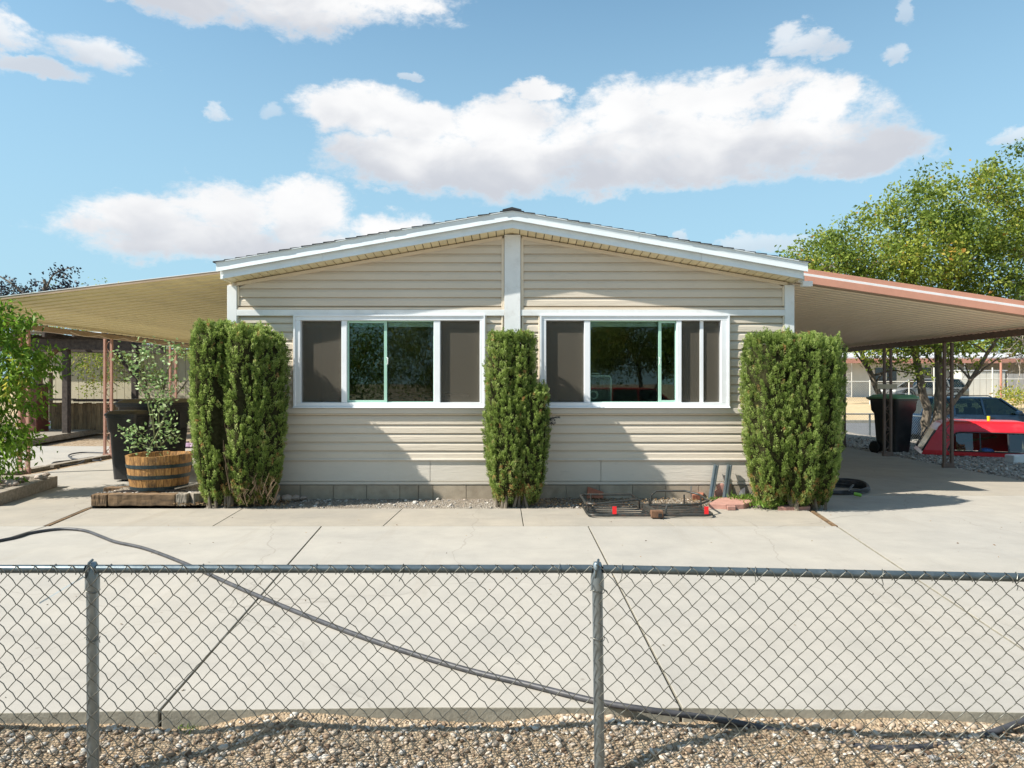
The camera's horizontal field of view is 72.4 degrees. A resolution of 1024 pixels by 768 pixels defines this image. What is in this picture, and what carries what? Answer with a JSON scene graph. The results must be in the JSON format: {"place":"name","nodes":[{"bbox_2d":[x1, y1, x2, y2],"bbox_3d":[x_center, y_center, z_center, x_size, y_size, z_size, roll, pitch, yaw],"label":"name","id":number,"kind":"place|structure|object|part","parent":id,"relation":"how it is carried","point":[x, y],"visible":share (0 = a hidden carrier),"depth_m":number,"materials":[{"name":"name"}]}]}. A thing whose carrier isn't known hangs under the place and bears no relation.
{"place":"outdoors","nodes":[
{"label":"outdoors","id":0,"kind":"place"},
{"bbox_2d":[22,384,50,431],"bbox_3d":[-12.794,0.635,18.750,0.505,1.270,0.600,0,0,0],"label":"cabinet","id":1,"kind":"object","parent":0,"point":[39,424],"visible":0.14,"depth_m":18.62,"materials":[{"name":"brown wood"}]},
{"bbox_2d":[0,447,1023,728],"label":"driveway","id":2,"kind":"structure","parent":0,"point":[908,515],"depth_m":4.44,"materials":[{"name":"concrete"}]},
{"bbox_2d":[0,472,57,504],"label":"raised planter","id":3,"kind":"object","parent":2,"relation":"on","point":[11,490],"visible":0.94,"depth_m":8.86,"materials":[{"name":"concrete"}]},
{"bbox_2d":[0,298,83,483],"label":"fruit tree","id":4,"kind":"object","parent":3,"relation":"in","point":[11,444],"visible":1,"depth_m":8.78,"materials":[{"name":"green plant"}]},
{"bbox_2d":[91,493,109,505],"bbox_3d":[-4.771,1.343,8.155,0.180,0.141,0.157,0,0,0],"label":"landscape timber","id":5,"kind":"object","parent":2,"relation":"on","point":[99,499],"visible":0.88,"depth_m":8.08,"materials":[{"name":"brown wood"}]},
{"bbox_2d":[103,486,128,491],"bbox_3d":[-4.937,1.350,8.775,0.300,0.128,0.128,0,0,-10],"label":"landscape timber","id":6,"kind":"object","parent":2,"relation":"on","point":[109,488],"visible":0.35,"depth_m":8.71,"materials":[{"name":"brown wood"}]},
{"bbox_2d":[104,410,151,479],"bbox_3d":[-5.620,0.894,10.284,0.484,1.028,0.562,0,0,0],"label":"trash bin","id":7,"kind":"object","parent":2,"relation":"on","point":[115,418],"visible":0.71,"depth_m":10.08,"materials":[{"name":"black plastic"}]},
{"bbox_2d":[108,492,177,505],"bbox_3d":[-4.282,1.341,8.150,0.774,0.145,0.137,0,0,0],"label":"landscape timber","id":8,"kind":"object","parent":2,"relation":"on","point":[141,499],"visible":0.94,"depth_m":8.09,"materials":[{"name":"brown wood"}]},
{"bbox_2d":[114,398,192,468],"bbox_3d":[-5.577,0.816,11.050,0.946,1.184,0.913,0,0,4],"label":"trash bin","id":9,"kind":"object","parent":2,"relation":"on","point":[180,406],"visible":0.22,"depth_m":10.71,"materials":[{"name":"black plastic"}]},
{"bbox_2d":[176,492,189,505],"bbox_3d":[-3.822,1.340,8.150,0.122,0.146,0.137,0,0,0],"label":"landscape timber","id":10,"kind":"object","parent":2,"relation":"on","point":[181,497],"visible":0.88,"depth_m":8.09,"materials":[{"name":"grey wood"}]},
{"bbox_2d":[190,492,205,504],"bbox_3d":[-3.634,1.339,8.255,0.137,0.148,0.291,0,0,44],"label":"landscape timber","id":11,"kind":"object","parent":2,"relation":"on","point":[195,497],"visible":0.39,"depth_m":8.14,"materials":[{"name":"grey wood"}]},
{"bbox_2d":[204,498,511,508],"bbox_3d":[-1.750,1.416,8.345,3.500,0.039,0.810,0,0,0],"label":"planting bed","id":12,"kind":"object","parent":2,"relation":"on","point":[475,504],"visible":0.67,"depth_m":8.15,"materials":[{"name":"beige gravel"}]},
{"bbox_2d":[187,317,291,508],"bbox_3d":[-3.162,0.328,8.089,1.159,2.219,0.852,0,0,0],"label":"juniper shrub","id":13,"kind":"object","parent":12,"relation":"on","point":[237,375],"visible":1,"depth_m":7.86,"materials":[{"name":"green plant"}]},
{"bbox_2d":[282,494,291,500],"bbox_3d":[-2.683,1.359,8.349,0.124,0.084,0.102,0,0,0],"label":"rock","id":14,"kind":"object","parent":12,"relation":"on","point":[288,497],"visible":0.93,"depth_m":8.32,"materials":[{"name":"grey stone"}]},
{"bbox_2d":[291,494,299,500],"bbox_3d":[-2.601,1.359,8.382,0.118,0.068,0.087,0,0,0],"label":"rock","id":15,"kind":"object","parent":12,"relation":"on","point":[295,497],"visible":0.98,"depth_m":8.36,"materials":[{"name":"grey stone"}]},
{"bbox_2d":[172,497,708,505],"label":"leaf litter","id":16,"kind":"object","parent":12,"relation":"on","point":[259,504],"visible":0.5,"depth_m":8.14,"materials":[{"name":"brown plant"}]},
{"bbox_2d":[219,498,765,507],"bbox_3d":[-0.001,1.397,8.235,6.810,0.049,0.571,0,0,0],"label":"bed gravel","id":17,"kind":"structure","parent":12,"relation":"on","point":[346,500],"depth_m":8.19,"materials":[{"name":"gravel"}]},
{"bbox_2d":[0,527,1023,751],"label":"garden hose","id":18,"kind":"object","parent":2,"relation":"on","point":[700,716],"visible":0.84,"depth_m":3.26,"materials":[{"name":"black rubber"}]},
{"bbox_2d":[5,513,1020,697],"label":"dry leaf bits","id":19,"kind":"object","parent":2,"relation":"on","point":[489,589],"visible":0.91,"depth_m":5.71,"materials":[{"name":"brown plant"}]},
{"bbox_2d":[580,490,712,517],"bbox_3d":[1.455,1.305,7.665,1.375,0.186,0.760,0,0,0],"label":"cargo rack","id":20,"kind":"object","parent":2,"relation":"on","point":[619,508],"visible":1,"depth_m":7.63,"materials":[{"name":"black metal"}]},
{"bbox_2d":[727,505,735,509],"bbox_3d":[2.474,1.387,7.913,0.106,0.045,0.247,0,0,9],"label":"paver","id":21,"kind":"object","parent":2,"relation":"on","point":[731,507],"visible":0.67,"depth_m":7.80,"materials":[{"name":"red brick"}]},
{"bbox_2d":[743,496,785,509],"bbox_3d":[2.880,1.350,7.920,0.528,0.205,0.430,0,0,0],"label":"weed","id":22,"kind":"object","parent":2,"relation":"on","point":[758,502],"visible":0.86,"depth_m":7.86,"materials":[{"name":"green plant"}]},
{"bbox_2d":[778,504,809,510],"bbox_3d":[3.179,1.395,7.932,0.428,0.050,0.258,0,0,0],"label":"paver","id":23,"kind":"object","parent":2,"relation":"on","point":[787,507],"visible":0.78,"depth_m":7.82,"materials":[{"name":"red brick"}]},
{"bbox_2d":[832,478,870,496],"bbox_3d":[4.204,1.339,9.225,0.890,0.135,0.883,0,0,37],"label":"garden hose","id":24,"kind":"object","parent":2,"relation":"on","point":[862,486],"visible":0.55,"depth_m":9.24,"materials":[{"name":"black rubber"}]},
{"bbox_2d":[791,269,1023,467],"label":"carport","id":25,"kind":"object","parent":2,"relation":"on","point":[861,313],"visible":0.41,"depth_m":10.64,"materials":[{"name":"beige metal"}]},
{"bbox_2d":[876,384,896,388],"bbox_3d":[7.291,0.049,13.630,0.390,0.090,0.060,0,0,0],"label":"post box","id":26,"kind":"object","parent":25,"relation":"attached to","point":[886,386],"visible":1,"depth_m":13.60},
{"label":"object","id":27,"kind":"structure","parent":2,"relation":"on","visible":0},
{"bbox_2d":[110,485,203,492],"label":"barrel bed soil","id":28,"kind":"structure","parent":27,"relation":"on","point":[191,488],"depth_m":8.57,"materials":[{"name":"brown soil"}]},
{"bbox_2d":[98,490,199,492],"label":"bed pebbles","id":29,"kind":"object","parent":28,"relation":"on","point":[148,492],"visible":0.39,"depth_m":8.36,"materials":[{"name":"grey gravel"}]},
{"bbox_2d":[115,489,186,492],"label":"wood offcuts","id":30,"kind":"object","parent":28,"relation":"on","point":[166,490],"visible":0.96,"depth_m":8.34,"materials":[{"name":"wood"}]},
{"bbox_2d":[125,451,192,491],"bbox_3d":[-4.342,1.066,8.621,0.750,0.428,0.750,0,0,0],"label":"half barrel planter","id":31,"kind":"object","parent":28,"relation":"on","point":[155,471],"visible":0.98,"depth_m":8.34,"materials":[{"name":"brown wood"}]},
{"bbox_2d":[110,336,187,456],"bbox_3d":[-4.426,0.156,8.496,0.954,1.478,0.474,0,0,0],"label":"rose bush","id":32,"kind":"object","parent":31,"relation":"in","point":[144,386],"visible":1,"depth_m":8.50,"materials":[{"name":"green plant"}]},
{"bbox_2d":[174,483,198,488],"bbox_3d":[-3.832,1.210,8.400,0.395,0.092,0.030,0,0,-15],"label":"wood lath","id":33,"kind":"object","parent":28,"relation":"on","point":[186,486],"visible":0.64,"depth_m":8.37,"materials":[{"name":"wood"}]},
{"bbox_2d":[0,385,1023,474],"bbox_3d":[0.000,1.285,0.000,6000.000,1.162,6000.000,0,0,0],"label":"ground","id":34,"kind":"structure","parent":0,"point":[856,405],"depth_m":20.38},
{"bbox_2d":[1,465,49,474],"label":"landscape timber","id":35,"kind":"object","parent":34,"relation":"on","point":[38,468],"visible":0.66,"depth_m":11.28,"materials":[{"name":"brown wood"}]},
{"bbox_2d":[0,262,88,325],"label":"dark tree","id":36,"kind":"object","parent":34,"relation":"on","point":[12,283],"visible":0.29,"depth_m":25.89,"materials":[{"name":"green plant"}]},
{"bbox_2d":[0,446,109,474],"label":"side pad","id":37,"kind":"object","parent":34,"relation":"on","point":[49,455],"visible":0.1,"depth_m":14.10,"materials":[{"name":"concrete"}]},
{"bbox_2d":[4,427,108,444],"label":"timber deck","id":38,"kind":"structure","parent":37,"relation":"on","point":[54,434],"depth_m":18.28,"materials":[{"name":"beige wood"}]},
{"bbox_2d":[39,372,52,428],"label":"garden gate","id":39,"kind":"structure","parent":38,"relation":"on","point":[50,403],"depth_m":19.97,"materials":[{"name":"metal"}]},
{"bbox_2d":[50,398,121,429],"bbox_3d":[-11.758,0.847,19.500,2.243,0.885,0.200,0,0,0],"label":"board fence","id":40,"kind":"object","parent":38,"relation":"on","point":[86,415],"visible":0.53,"depth_m":19.58,"materials":[{"name":"brown wood"}]},
{"bbox_2d":[0,331,188,432],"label":"pergola","id":41,"kind":"object","parent":38,"relation":"on","point":[79,344],"visible":0.5,"depth_m":18.12,"materials":[{"name":"brown wood"}]},
{"bbox_2d":[51,452,107,465],"bbox_3d":[-8.026,1.380,13.098,0.739,0.049,2.605,0,0,-23],"label":"garden hose","id":42,"kind":"object","parent":37,"relation":"on","point":[76,459],"visible":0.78,"depth_m":12.71,"materials":[{"name":"grey rubber"}]},
{"bbox_2d":[46,455,109,467],"bbox_3d":[-7.720,1.379,12.900,0.147,0.069,2.400,0,0,0],"label":"landscape timber","id":43,"kind":"object","parent":34,"relation":"on","point":[58,464],"visible":0.62,"depth_m":12.36,"materials":[{"name":"brown wood"}]},
{"bbox_2d":[24,277,166,348],"bbox_3d":[-17.587,-1.669,30.993,11.295,6.173,3.516,0,0,7],"label":"desert tree","id":44,"kind":"object","parent":34,"relation":"on","point":[67,328],"visible":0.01,"depth_m":30.89,"materials":[{"name":"green plant"}]},
{"bbox_2d":[0,271,232,473],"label":"carport","id":45,"kind":"object","parent":34,"relation":"on","point":[169,308],"visible":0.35,"depth_m":11.05,"materials":[{"name":"beige metal"}]},
{"bbox_2d":[71,332,187,346],"bbox_3d":[-7.629,-0.876,14.399,0.014,0.063,4.602,0,0,0],"label":"cable","id":46,"kind":"object","parent":45,"relation":"attached to","point":[121,338],"visible":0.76,"depth_m":13.53,"materials":[{"name":"black rubber"}]},
{"bbox_2d":[42,344,194,429],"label":"cream shed","id":47,"kind":"structure","parent":34,"relation":"on","point":[183,366],"depth_m":22.27,"materials":[{"name":"beige paint"}]},
{"bbox_2d":[61,330,189,398],"bbox_3d":[-11.473,-0.334,21.424,4.481,3.508,2.032,0,0,0],"label":"desert tree","id":48,"kind":"object","parent":34,"relation":"on","point":[114,364],"visible":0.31,"depth_m":21.27,"materials":[{"name":"green plant"}]},
{"bbox_2d":[0,559,1023,767],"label":"chain link fence","id":49,"kind":"object","parent":34,"relation":"on","point":[92,569],"visible":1,"depth_m":2.69,"materials":[{"name":"metal"}]},
{"bbox_2d":[39,576,84,603],"bbox_3d":[-1.731,0.791,2.693,0.178,0.110,0.003,0,0,0],"label":"strap","id":50,"kind":"object","parent":49,"relation":"attached to","point":[59,591],"visible":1,"depth_m":2.69,"materials":[{"name":"white plastic"}]},
{"bbox_2d":[0,712,1023,767],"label":"front gravel","id":51,"kind":"structure","parent":34,"relation":"on","point":[394,754],"depth_m":2.89,"materials":[{"name":"beige gravel"}]},
{"bbox_2d":[213,207,812,499],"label":"house","id":52,"kind":"structure","parent":34,"relation":"on","point":[656,327],"depth_m":8.55,"materials":[{"name":"beige plastic"}]},
{"bbox_2d":[292,315,484,407],"bbox_3d":[-1.494,-0.276,8.590,2.346,1.138,0.190,0,0,0],"label":"window","id":53,"kind":"structure","parent":52,"relation":"in","point":[320,342],"depth_m":8.58,"materials":[{"name":"white plastic"}]},
{"bbox_2d":[349,393,432,401],"bbox_3d":[-1.700,0.535,9.650,2.200,0.810,0.900,0,0,0],"label":"sofa","id":54,"kind":"object","parent":52,"relation":"on","point":[409,397],"visible":0.15,"depth_m":9.31,"materials":[{"name":"fabric"}]},
{"bbox_2d":[540,315,730,407],"bbox_3d":[1.494,-0.276,8.590,2.322,1.138,0.190,0,0,0],"label":"window","id":55,"kind":"structure","parent":52,"relation":"in","point":[701,342],"depth_m":8.58,"materials":[{"name":"white plastic"}]},
{"bbox_2d":[774,137,1023,439],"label":"elm tree","id":56,"kind":"object","parent":34,"relation":"on","point":[846,259],"visible":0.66,"depth_m":15.99,"materials":[{"name":"green plant"}]},
{"bbox_2d":[846,367,992,403],"bbox_3d":[23.949,0.151,38.500,11.282,2.118,0.070,0,0,0],"label":"chain link fence","id":57,"kind":"object","parent":34,"relation":"on","point":[870,388],"visible":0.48,"depth_m":38.49,"materials":[{"name":"metal"}]},
{"bbox_2d":[881,378,968,395],"bbox_3d":[23.214,0.340,39.500,4.235,1.300,2.070,0,0,0],"label":"parked car","id":58,"kind":"object","parent":34,"relation":"on","point":[960,384],"visible":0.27,"depth_m":38.73,"materials":[{"name":"grey paint"}]},
{"bbox_3d":[22.733,-0.021,38.777,1.159,0.468,0.198,0,0,0],"label":"side window","id":59,"kind":"part","parent":58,"relation":"part of","materials":[{"name":"black glass"}]},
{"bbox_3d":[24.658,-0.021,38.777,1.047,0.468,0.198,0,0,0],"label":"side window","id":60,"kind":"part","parent":58,"relation":"part of","materials":[{"name":"black glass"}]},
{"bbox_2d":[841,353,1023,396],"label":"house","id":61,"kind":"structure","parent":34,"relation":"on","point":[855,371],"depth_m":43.00,"materials":[{"name":"beige"}]},
{"bbox_2d":[875,368,896,382],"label":"window","id":62,"kind":"structure","parent":61,"relation":"in","point":[894,374],"depth_m":42.95,"materials":[{"name":"glass"}]},
{"bbox_2d":[923,368,932,377],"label":"window","id":63,"kind":"structure","parent":61,"relation":"in","point":[931,369],"depth_m":42.95,"materials":[{"name":"grey glass"}]},
{"bbox_2d":[846,413,1022,447],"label":"chain link fence","id":64,"kind":"object","parent":34,"relation":"on","point":[870,419],"visible":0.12,"depth_m":21.19,"materials":[{"name":"metal"}]},
{"bbox_2d":[847,336,1023,352],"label":"backdrop tree","id":65,"kind":"object","parent":34,"relation":"on","point":[982,345],"visible":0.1,"depth_m":55.16,"materials":[{"name":"green plant"}]},
{"bbox_2d":[949,370,1006,397],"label":"white shed","id":66,"kind":"structure","parent":34,"relation":"on","point":[981,383],"depth_m":41.00,"materials":[{"name":"white metal"}]},
{"bbox_2d":[1000,360,1001,397],"bbox_3d":[26.546,-0.140,38.000,0.111,2.300,0.111,0,0,-22],"label":"pole","id":67,"kind":"object","parent":34,"relation":"on","point":[1001,377],"visible":0.46,"depth_m":37.95,"materials":[{"name":"pink metal"}]},
{"bbox_2d":[989,380,1023,408],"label":"bush","id":68,"kind":"object","parent":34,"relation":"on","point":[1013,397],"visible":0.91,"depth_m":36.89,"materials":[{"name":"yellow plant"}]},
{"bbox_2d":[1007,374,1023,397],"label":"panel fence","id":69,"kind":"object","parent":34,"relation":"on","point":[1014,377],"visible":0.49,"depth_m":40.55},
{"bbox_2d":[0,0,1023,382],"label":"sky","id":70,"kind":"structure","parent":0,"point":[140,139],"materials":[{"name":"blue"}]},
{"bbox_2d":[512,498,778,508],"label":"planting soil","id":71,"kind":"structure","parent":0,"point":[566,506],"depth_m":8.26,"materials":[{"name":"brown soil"}]},
{"bbox_2d":[480,327,559,508],"bbox_3d":[0.090,0.391,8.110,0.934,2.092,0.718,0,0,0],"label":"juniper shrub","id":72,"kind":"object","parent":71,"relation":"on","point":[518,419],"visible":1,"depth_m":7.90,"materials":[{"name":"green plant"}]},
{"bbox_2d":[586,487,603,497],"bbox_3d":[1.005,1.315,8.495,0.205,0.130,0.090,0,0,0],"label":"brick","id":73,"kind":"object","parent":71,"relation":"on","point":[591,490],"visible":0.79,"depth_m":8.47,"materials":[{"name":"red brick"}]},
{"bbox_2d":[692,492,703,499],"bbox_3d":[2.267,1.357,8.514,0.136,0.065,0.340,0,0,15],"label":"brick","id":74,"kind":"object","parent":71,"relation":"on","point":[695,497],"visible":0.61,"depth_m":8.38,"materials":[{"name":"brick"}]},
{"bbox_2d":[708,464,718,499],"bbox_3d":[2.425,1.181,8.429,0.062,0.420,0.231,0,0,38],"label":"metal channel","id":75,"kind":"object","parent":71,"relation":"on","point":[713,480],"visible":0.96,"depth_m":8.43,"materials":[{"name":"metal"}]},
{"bbox_2d":[714,483,730,497],"bbox_3d":[2.536,1.292,8.460,0.209,0.184,0.040,0,0,0],"label":"edging stone","id":76,"kind":"object","parent":71,"relation":"on","point":[718,493],"visible":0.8,"depth_m":8.44,"materials":[{"name":"pink stone"}]},
{"bbox_2d":[709,497,756,508],"bbox_3d":[2.582,1.387,8.106,0.439,0.065,0.657,0,0,30],"label":"paver","id":77,"kind":"object","parent":71,"relation":"on","point":[721,503],"visible":0.77,"depth_m":7.94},
{"bbox_2d":[722,464,731,497],"bbox_3d":[2.591,1.181,8.429,0.063,0.419,0.225,0,0,36],"label":"metal channel","id":78,"kind":"object","parent":77,"relation":"on","point":[727,480],"visible":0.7,"depth_m":8.42,"materials":[{"name":"metal"}]},
{"bbox_2d":[727,492,755,500],"bbox_3d":[2.758,1.340,8.269,0.431,0.158,0.367,0,0,0],"label":"weed","id":79,"kind":"object","parent":71,"relation":"on","point":[747,496],"visible":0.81,"depth_m":8.23,"materials":[{"name":"green plant"}]},
{"bbox_2d":[739,487,749,496],"bbox_3d":[2.796,1.313,8.431,0.194,0.134,0.095,0,0,-22],"label":"plastic scrap","id":80,"kind":"object","parent":71,"relation":"on","point":[743,491],"visible":0.54,"depth_m":8.44,"materials":[{"name":"white plastic"}]},
{"bbox_2d":[738,326,849,510],"bbox_3d":[3.189,0.392,7.934,1.234,2.090,1.011,0,0,0],"label":"juniper shrub","id":81,"kind":"object","parent":71,"relation":"on","point":[793,408],"visible":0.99,"depth_m":7.69,"materials":[{"name":"green plant"}]},
{"bbox_2d":[846,423,918,438],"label":"street","id":82,"kind":"structure","parent":0,"point":[859,430],"depth_m":29.02,"materials":[{"name":"grey asphalt"}]},
{"bbox_2d":[846,420,1022,443],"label":"kerb","id":83,"kind":"structure","parent":82,"relation":"on","point":[859,421],"depth_m":33.20,"materials":[{"name":"concrete"}]},
{"bbox_2d":[911,395,1023,437],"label":"parked car","id":84,"kind":"object","parent":82,"relation":"on","point":[974,406],"visible":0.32,"depth_m":22.25,"materials":[{"name":"blue paint"}]},
{"bbox_3d":[13.126,0.726,23.000,0.384,0.522,1.654,0,0,0],"label":"rear window","id":85,"kind":"part","parent":84,"relation":"part of","materials":[{"name":"grey glass"}]},
{"bbox_3d":[13.506,0.726,22.273,1.144,0.522,0.200,0,0,0],"label":"side window","id":86,"kind":"part","parent":84,"relation":"part of","materials":[{"name":"black glass"}]},
{"bbox_3d":[14.502,0.726,22.273,0.950,0.522,0.200,0,0,0],"label":"side window","id":87,"kind":"part","parent":84,"relation":"part of","materials":[{"name":"black glass"}]},
{"bbox_3d":[15.611,0.726,22.273,1.267,0.522,0.200,0,0,0],"label":"side window","id":88,"kind":"part","parent":84,"relation":"part of","materials":[{"name":"black glass"}]},
{"bbox_2d":[846,432,1023,480],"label":"side gravel","id":89,"kind":"structure","parent":0,"point":[855,435],"depth_m":13.19,"materials":[{"name":"grey gravel"}]},
{"bbox_2d":[866,393,919,452],"bbox_3d":[7.934,0.825,14.644,0.660,1.266,0.864,0,0,-20],"label":"trash bin","id":90,"kind":"object","parent":89,"relation":"on","point":[904,407],"visible":0.78,"depth_m":14.36,"materials":[{"name":"black plastic"}]},
{"bbox_2d":[914,419,1023,456],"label":"camper shell","id":91,"kind":"object","parent":89,"relation":"on","point":[1009,434],"visible":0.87,"depth_m":13.86,"materials":[{"name":"red paint"}]},
{"bbox_2d":[963,436,996,442],"bbox_3d":[9.361,1.102,14.017,0.568,0.162,0.100,0,0,35],"label":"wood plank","id":92,"kind":"object","parent":91,"relation":"in","point":[976,439],"visible":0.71,"depth_m":13.99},
{"bbox_2d":[948,432,1023,453],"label":"side window","id":93,"kind":"structure","parent":91,"relation":"in","point":[957,432],"depth_m":13.45,"materials":[{"name":"glass"}]},
{"bbox_2d":[978,448,994,451],"bbox_3d":[9.323,1.330,13.758,0.340,0.160,0.332,0,0,0],"label":"tarp bundle","id":94,"kind":"object","parent":89,"relation":"on","point":[987,449],"visible":0.4,"depth_m":13.68,"materials":[{"name":"blue plastic"}]},
{"bbox_2d":[1005,454,1023,462],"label":"storage tub","id":95,"kind":"object","parent":89,"relation":"on","point":[1013,458],"visible":0.95,"depth_m":12.56,"materials":[{"name":"white plastic"}]},
{"bbox_3d":[1.115,0.650,9.010,0.873,0.580,0.580,0,0,0],"label":"table","id":96,"kind":"object","parent":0,"visible":0},
{"bbox_2d":[591,373,611,401],"bbox_3d":[1.065,0.107,8.829,0.397,0.491,0.063,0,0,0],"label":"box fan","id":97,"kind":"object","parent":96,"relation":"on","point":[594,394],"visible":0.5,"depth_m":8.83}
]}

